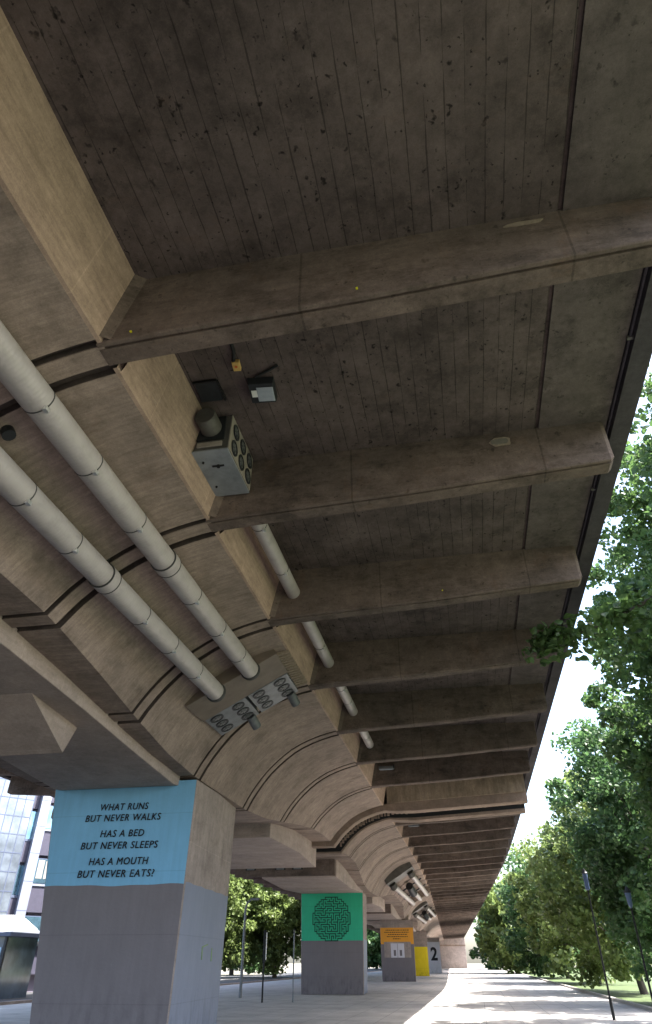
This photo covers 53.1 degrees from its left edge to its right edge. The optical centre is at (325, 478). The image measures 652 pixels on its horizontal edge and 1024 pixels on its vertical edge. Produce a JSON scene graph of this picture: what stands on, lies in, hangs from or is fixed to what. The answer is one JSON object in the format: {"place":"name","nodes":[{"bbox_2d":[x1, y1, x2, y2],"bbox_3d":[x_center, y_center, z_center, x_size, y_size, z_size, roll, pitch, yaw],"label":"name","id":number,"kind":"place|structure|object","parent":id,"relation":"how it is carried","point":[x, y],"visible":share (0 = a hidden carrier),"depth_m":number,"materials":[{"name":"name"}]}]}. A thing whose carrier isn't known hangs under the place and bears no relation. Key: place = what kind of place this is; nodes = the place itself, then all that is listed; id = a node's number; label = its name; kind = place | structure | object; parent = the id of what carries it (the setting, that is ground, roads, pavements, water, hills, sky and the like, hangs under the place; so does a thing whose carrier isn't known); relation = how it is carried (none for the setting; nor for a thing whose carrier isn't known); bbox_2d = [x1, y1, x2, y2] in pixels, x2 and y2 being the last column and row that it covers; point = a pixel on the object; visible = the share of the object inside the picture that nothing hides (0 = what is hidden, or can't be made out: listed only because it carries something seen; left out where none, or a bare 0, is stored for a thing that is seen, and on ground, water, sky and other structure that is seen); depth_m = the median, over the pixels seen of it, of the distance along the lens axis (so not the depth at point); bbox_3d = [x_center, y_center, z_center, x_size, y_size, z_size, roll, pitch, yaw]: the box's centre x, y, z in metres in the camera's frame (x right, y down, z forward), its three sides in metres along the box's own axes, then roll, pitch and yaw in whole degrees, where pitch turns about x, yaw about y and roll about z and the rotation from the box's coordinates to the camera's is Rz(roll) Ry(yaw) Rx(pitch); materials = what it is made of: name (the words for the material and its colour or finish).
{"place":"outdoors","nodes":[
{"label":"outdoors","id":0,"kind":"place"},
{"bbox_2d":[0,968,381,1001],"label":"road","id":1,"kind":"structure","parent":0,"point":[223,979],"depth_m":80.50,"materials":[{"name":"grey asphalt"}]},
{"bbox_2d":[0,915,39,998],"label":"street kiosk","id":2,"kind":"object","parent":1,"relation":"on","point":[19,936],"visible":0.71,"depth_m":36.78,"materials":[{"name":"white plastic"}]},
{"bbox_2d":[221,874,268,971],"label":"broadleaf tree","id":3,"kind":"object","parent":1,"relation":"on","point":[236,905],"visible":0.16,"depth_m":82.93,"materials":[{"name":"green plant"}]},
{"bbox_2d":[232,879,300,977],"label":"broadleaf tree","id":4,"kind":"object","parent":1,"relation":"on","point":[281,923],"visible":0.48,"depth_m":85.45,"materials":[{"name":"green plant"}]},
{"bbox_2d":[0,969,651,1023],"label":"pavement","id":5,"kind":"structure","parent":0,"point":[466,996],"depth_m":30.82,"materials":[{"name":"grey concrete"}]},
{"bbox_2d":[30,780,235,1023],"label":"viaduct pier","id":6,"kind":"structure","parent":5,"relation":"on","point":[133,915],"depth_m":15.28,"materials":[{"name":"concrete"}]},
{"bbox_2d":[0,0,651,941],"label":"viaduct","id":7,"kind":"object","parent":6,"relation":"on","point":[404,246],"visible":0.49,"depth_m":9.24,"materials":[{"name":"concrete"}]},
{"bbox_2d":[0,425,15,440],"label":"drain cap","id":8,"kind":"object","parent":7,"relation":"attached to","point":[7,432],"visible":1,"depth_m":8.10,"materials":[{"name":"metal"}]},
{"bbox_2d":[0,446,223,699],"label":"ventilation duct","id":9,"kind":"object","parent":7,"relation":"attached to","point":[30,502],"visible":1,"depth_m":9.91,"materials":[{"name":"metal"}]},
{"bbox_2d":[0,320,257,677],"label":"ventilation duct","id":10,"kind":"object","parent":7,"relation":"attached to","point":[28,387],"visible":1,"depth_m":8.94,"materials":[{"name":"metal"}]},
{"bbox_2d":[192,379,225,401],"bbox_3d":[-1.770,-1.330,9.904,0.388,0.045,0.441,-6,-37,9],"label":"cable hatch","id":11,"kind":"object","parent":7,"relation":"attached to","point":[209,390],"visible":1,"depth_m":9.87,"materials":[{"name":"metal"}]},
{"bbox_2d":[192,408,252,495],"bbox_3d":[-1.716,-0.445,10.514,0.679,0.740,1.540,-6,-37,9],"label":"fan box","id":12,"kind":"object","parent":7,"relation":"attached to","point":[222,456],"visible":0.97,"depth_m":10.26,"materials":[{"name":"metal"}]},
{"bbox_2d":[229,344,240,370],"bbox_3d":[-1.318,-1.784,9.269,0.110,0.118,0.619,-3,-37,5],"label":"junction box","id":13,"kind":"object","parent":7,"relation":"attached to","point":[236,365],"visible":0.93,"depth_m":9.37,"materials":[{"name":"plastic"}]},
{"bbox_2d":[185,649,299,734],"bbox_3d":[-1.986,5.280,16.021,2.212,1.346,2.734,-6,-37,9],"label":"fan housing","id":14,"kind":"object","parent":7,"relation":"attached to","point":[270,683],"visible":0.95,"depth_m":15.72,"materials":[{"name":"grey paint"}]},
{"bbox_2d":[247,364,277,402],"bbox_3d":[-0.919,-1.403,9.720,0.496,0.144,0.689,-3,-37,4],"label":"bulkhead light","id":15,"kind":"object","parent":7,"relation":"attached to","point":[262,389],"visible":1,"depth_m":9.70,"materials":[{"name":"metal"}]},
{"bbox_2d":[251,524,373,748],"bbox_3d":[0.130,5.109,17.719,0.302,0.302,16.000,-6,-37,9],"label":"ventilation duct","id":16,"kind":"object","parent":7,"relation":"attached to","point":[269,544],"visible":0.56,"depth_m":13.89,"materials":[{"name":"grey metal"}]},
{"bbox_2d":[379,764,394,769],"bbox_3d":[2.532,12.059,27.255,0.640,0.185,0.220,-6,-37,9],"label":"strip light","id":17,"kind":"object","parent":7,"relation":"attached to","point":[386,767],"visible":1,"depth_m":27.17,"materials":[{"name":"grey paint"}]},
{"bbox_2d":[384,862,430,905],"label":"duct run","id":18,"kind":"object","parent":7,"relation":"attached to","point":[395,876],"visible":0.98,"depth_m":50.00,"materials":[{"name":"metal"}]},
{"bbox_2d":[411,901,436,923],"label":"duct run","id":19,"kind":"object","parent":7,"relation":"attached to","point":[429,915],"visible":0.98,"depth_m":81.41,"materials":[{"name":"metal"}]},
{"bbox_2d":[239,898,258,997],"bbox_3d":[-4.463,27.170,37.916,0.890,4.720,0.200,-6,-37,9],"label":"street lamp","id":20,"kind":"object","parent":5,"relation":"on","point":[242,959],"visible":1,"depth_m":37.84,"materials":[{"name":"grey metal"}]},
{"bbox_2d":[261,930,267,1002],"bbox_3d":[-3.139,24.701,33.101,0.175,2.950,0.100,-6,-37,9],"label":"sign post","id":21,"kind":"object","parent":5,"relation":"on","point":[265,947],"visible":1,"depth_m":33.31,"materials":[{"name":"black metal"}]},
{"bbox_2d":[292,929,294,1001],"bbox_3d":[-1.658,24.817,33.300,0.092,3.000,0.092,-21,-42,26],"label":"street pole","id":22,"kind":"object","parent":5,"relation":"on","point":[293,966],"visible":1,"depth_m":33.23,"materials":[{"name":"grey metal"}]},
{"bbox_2d":[301,893,367,994],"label":"viaduct pier","id":23,"kind":"structure","parent":5,"relation":"on","point":[333,943],"depth_m":41.41,"materials":[{"name":"concrete"}]},
{"bbox_2d":[380,920,415,981],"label":"viaduct pier","id":24,"kind":"structure","parent":5,"relation":"on","point":[397,950],"depth_m":68.90,"materials":[{"name":"concrete"}]},
{"bbox_2d":[413,931,429,975],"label":"viaduct pier","id":25,"kind":"structure","parent":5,"relation":"on","point":[421,954],"depth_m":95.75,"materials":[{"name":"paint"}]},
{"bbox_2d":[427,937,441,972],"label":"viaduct pier","id":26,"kind":"structure","parent":5,"relation":"on","point":[434,955],"depth_m":121.79,"materials":[{"name":"paint"}]},
{"bbox_2d":[582,869,615,1019],"bbox_3d":[9.937,16.848,23.812,0.222,4.500,0.222,-21,-42,26],"label":"lamp post","id":27,"kind":"object","parent":5,"relation":"on","point":[585,879],"visible":1,"depth_m":23.75,"materials":[{"name":"black metal"}]},
{"bbox_2d":[623,886,651,1000],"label":"lamp post","id":28,"kind":"object","parent":5,"relation":"on","point":[627,891],"visible":1,"depth_m":20.66,"materials":[{"name":"black metal"}]},
{"bbox_2d":[221,963,651,975],"bbox_3d":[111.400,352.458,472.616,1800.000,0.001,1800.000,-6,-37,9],"label":"ground","id":29,"kind":"structure","parent":0,"point":[297,967],"depth_m":212.26,"materials":[{"name":"grey concrete"}]},
{"bbox_2d":[0,777,53,991],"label":"office building","id":30,"kind":"structure","parent":29,"relation":"on","point":[25,825],"depth_m":46.56,"materials":[{"name":"blue glass"}]},
{"bbox_2d":[12,865,24,894],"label":"slot window","id":31,"kind":"structure","parent":30,"relation":"in","point":[21,867],"depth_m":45.88,"materials":[{"name":"blue glass"}]},
{"bbox_2d":[26,811,37,838],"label":"slot window","id":32,"kind":"structure","parent":30,"relation":"in","point":[34,814],"depth_m":47.93,"materials":[{"name":"blue glass"}]},
{"bbox_2d":[25,916,40,945],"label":"window","id":33,"kind":"structure","parent":30,"relation":"in","point":[35,921],"depth_m":45.21,"materials":[{"name":"blue glass"}]},
{"bbox_2d":[32,858,47,886],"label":"window","id":34,"kind":"structure","parent":30,"relation":"in","point":[40,873],"depth_m":46.72,"materials":[{"name":"white glass"}]},
{"bbox_2d":[45,805,53,831],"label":"window","id":35,"kind":"structure","parent":30,"relation":"in","point":[49,821],"depth_m":48.59,"materials":[{"name":"white glass"}]},
{"bbox_2d":[0,970,381,1004],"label":"kerb","id":36,"kind":"structure","parent":29,"relation":"on","point":[15,1002],"depth_m":56.97,"materials":[{"name":"concrete"}]},
{"bbox_2d":[229,879,282,974],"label":"broadleaf tree","id":37,"kind":"object","parent":29,"relation":"on","point":[249,970],"visible":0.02,"depth_m":99.82,"materials":[{"name":"green plant"}]},
{"bbox_2d":[367,929,381,968],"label":"broadleaf tree","id":38,"kind":"object","parent":29,"relation":"on","point":[374,961],"visible":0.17,"depth_m":191.07,"materials":[{"name":"green plant"}]},
{"bbox_2d":[440,938,467,968],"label":"end wall","id":39,"kind":"structure","parent":29,"relation":"on","point":[453,953],"depth_m":209.41,"materials":[{"name":"concrete"}]},
{"bbox_2d":[513,969,651,1006],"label":"verge","id":40,"kind":"structure","parent":29,"relation":"on","point":[628,991],"depth_m":51.03,"materials":[{"name":"green plant"}]},
{"bbox_2d":[469,910,523,969],"bbox_3d":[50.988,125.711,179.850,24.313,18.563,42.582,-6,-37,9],"label":"broadleaf tree","id":41,"kind":"object","parent":40,"relation":"on","point":[473,954],"visible":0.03,"depth_m":176.71,"materials":[{"name":"green plant"}]},
{"bbox_2d":[474,869,555,973],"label":"broadleaf tree","id":42,"kind":"object","parent":40,"relation":"on","point":[492,942],"visible":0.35,"depth_m":113.78,"materials":[{"name":"green plant"}]},
{"bbox_2d":[494,843,580,978],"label":"broadleaf tree","id":43,"kind":"object","parent":40,"relation":"on","point":[516,943],"visible":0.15,"depth_m":82.85,"materials":[{"name":"green plant"}]},
{"bbox_2d":[503,822,633,983],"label":"broadleaf tree","id":44,"kind":"object","parent":40,"relation":"on","point":[561,959],"visible":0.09,"depth_m":62.64,"materials":[{"name":"green plant"}]},
{"bbox_2d":[521,364,651,709],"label":"broadleaf tree","id":45,"kind":"object","parent":40,"relation":"on","point":[630,608],"visible":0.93,"depth_m":17.66,"materials":[{"name":"green plant"}]},
{"bbox_2d":[523,768,651,993],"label":"broadleaf tree","id":46,"kind":"object","parent":40,"relation":"on","point":[570,912],"visible":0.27,"depth_m":43.35,"materials":[{"name":"green plant"}]},
{"bbox_2d":[544,694,651,981],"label":"broadleaf tree","id":47,"kind":"object","parent":40,"relation":"on","point":[610,830],"visible":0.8,"depth_m":32.00,"materials":[{"name":"green plant"}]},
{"bbox_2d":[580,644,651,904],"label":"broadleaf tree","id":48,"kind":"object","parent":40,"relation":"on","point":[623,752],"visible":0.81,"depth_m":22.92,"materials":[{"name":"green plant"}]},
{"bbox_2d":[514,971,651,1011],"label":"kerb","id":49,"kind":"structure","parent":29,"relation":"on","point":[640,1006],"depth_m":36.75,"materials":[{"name":"concrete"}]},
{"bbox_2d":[274,356,651,962],"label":"sky","id":50,"kind":"structure","parent":0,"point":[567,705],"materials":[{"name":"white"}]}
]}

